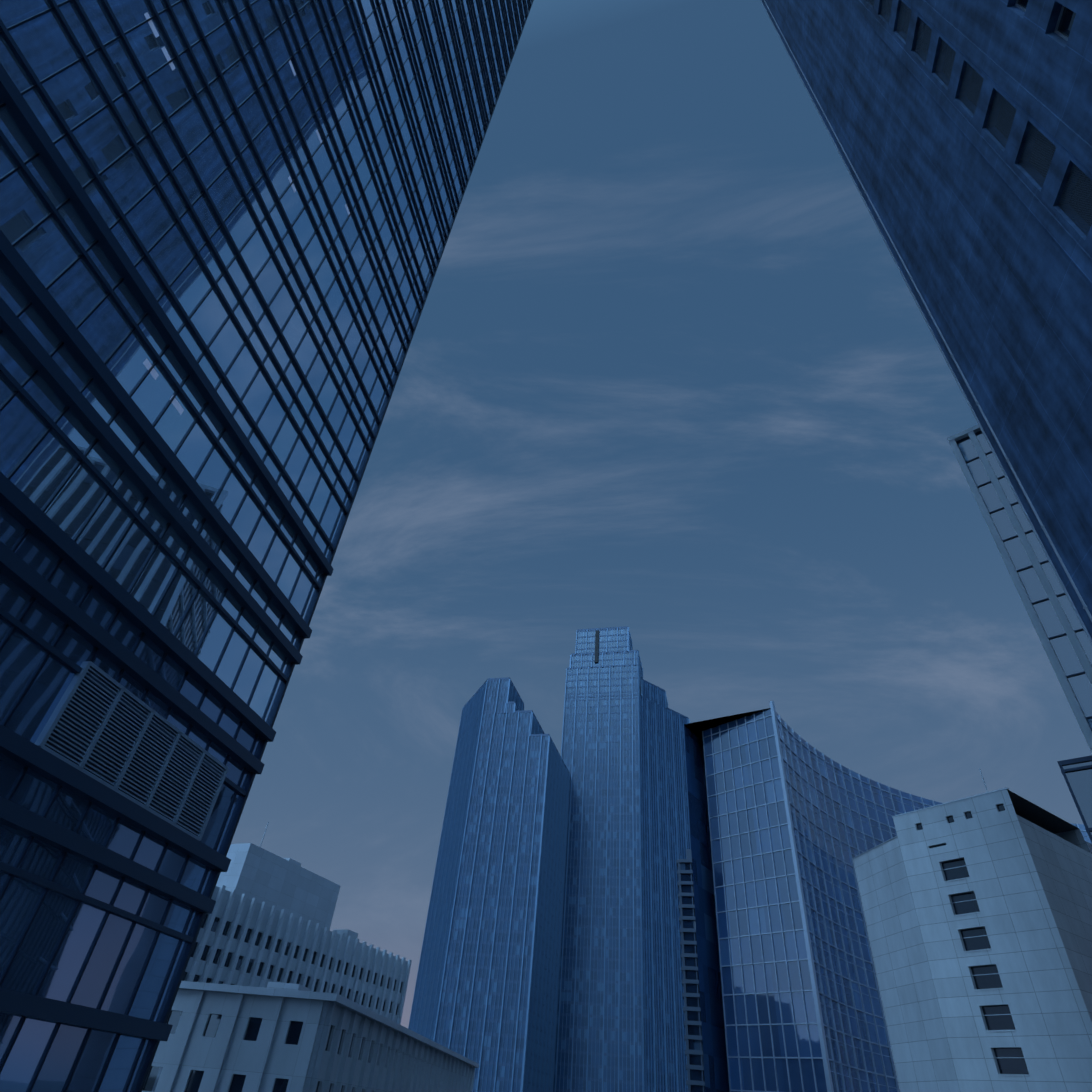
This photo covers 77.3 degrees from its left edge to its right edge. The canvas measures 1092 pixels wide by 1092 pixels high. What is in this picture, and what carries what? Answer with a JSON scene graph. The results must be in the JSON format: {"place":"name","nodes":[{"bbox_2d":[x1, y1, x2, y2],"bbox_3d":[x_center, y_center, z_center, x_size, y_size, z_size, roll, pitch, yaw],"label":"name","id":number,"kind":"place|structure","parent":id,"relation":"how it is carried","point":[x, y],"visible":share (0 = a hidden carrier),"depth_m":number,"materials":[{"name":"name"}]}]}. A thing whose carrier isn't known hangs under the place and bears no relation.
{"place":"outdoors","nodes":[
{"label":"outdoors","id":0,"kind":"place"},
{"bbox_2d":[182,822,411,1023],"bbox_3d":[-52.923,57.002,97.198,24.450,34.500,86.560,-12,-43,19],"label":"midrise block","id":1,"kind":"structure","parent":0,"point":[267,920],"depth_m":102.05,"materials":[{"name":"white concrete"}]},
{"bbox_2d":[142,953,478,1091],"bbox_3d":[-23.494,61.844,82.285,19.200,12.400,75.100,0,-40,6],"label":"low-rise building","id":2,"kind":"structure","parent":0,"point":[279,1037],"depth_m":54.58,"materials":[{"name":"white concrete"}]},
{"bbox_2d":[231,0,1091,1027],"label":"sky","id":3,"kind":"structure","parent":0,"point":[668,374],"materials":[{"name":"blue"}]},
{"bbox_2d":[852,768,1091,1091],"bbox_3d":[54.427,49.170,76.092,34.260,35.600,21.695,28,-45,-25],"label":"white block","id":4,"kind":"structure","parent":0,"point":[977,910],"depth_m":68.43,"materials":[{"name":"concrete"}]},
{"label":"ground","id":5,"kind":"structure","parent":0,"visible":0},
{"bbox_2d":[0,0,533,1091],"bbox_3d":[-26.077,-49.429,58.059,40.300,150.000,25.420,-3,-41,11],"label":"glass tower","id":6,"kind":"structure","parent":5,"relation":"on","point":[226,226],"depth_m":18.78,"materials":[{"name":"blue glass"}]},
{"bbox_2d":[408,677,569,1091],"bbox_3d":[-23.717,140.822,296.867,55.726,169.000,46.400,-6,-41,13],"label":"twin tower","id":7,"kind":"structure","parent":5,"relation":"on","point":[485,997],"depth_m":272.63,"materials":[{"name":"blue glass"}]},
{"bbox_2d":[553,626,690,1091],"bbox_3d":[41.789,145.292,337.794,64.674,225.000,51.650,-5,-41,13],"label":"tall tower","id":8,"kind":"structure","parent":5,"relation":"on","point":[620,1020],"depth_m":306.81,"materials":[{"name":"blue glass"}]},
{"bbox_2d":[676,849,704,1091],"bbox_3d":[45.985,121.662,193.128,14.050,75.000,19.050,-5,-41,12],"label":"dark residential tower","id":9,"kind":"structure","parent":5,"relation":"on","point":[695,1081],"depth_m":186.28,"materials":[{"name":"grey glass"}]},
{"bbox_2d":[684,701,1091,1091],"bbox_3d":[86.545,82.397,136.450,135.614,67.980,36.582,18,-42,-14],"label":"curved glass building","id":10,"kind":"structure","parent":5,"relation":"on","point":[787,823],"depth_m":115.32,"materials":[{"name":"blue glass"}]},
{"bbox_2d":[760,0,1091,644],"bbox_3d":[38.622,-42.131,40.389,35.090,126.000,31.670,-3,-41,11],"label":"concrete tower","id":11,"kind":"structure","parent":5,"relation":"on","point":[960,132],"depth_m":31.71,"materials":[{"name":"blue"}]},
{"bbox_2d":[947,425,1091,751],"bbox_3d":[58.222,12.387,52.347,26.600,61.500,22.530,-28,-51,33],"label":"pier tower","id":12,"kind":"structure","parent":5,"relation":"on","point":[1063,638],"depth_m":60.44,"materials":[{"name":"grey concrete"}]},
{"bbox_2d":[1057,755,1091,842],"bbox_3d":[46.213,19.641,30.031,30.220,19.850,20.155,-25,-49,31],"label":"building","id":13,"kind":"structure","parent":5,"relation":"on","point":[1076,773],"depth_m":37.55,"materials":[{"name":"blue"}]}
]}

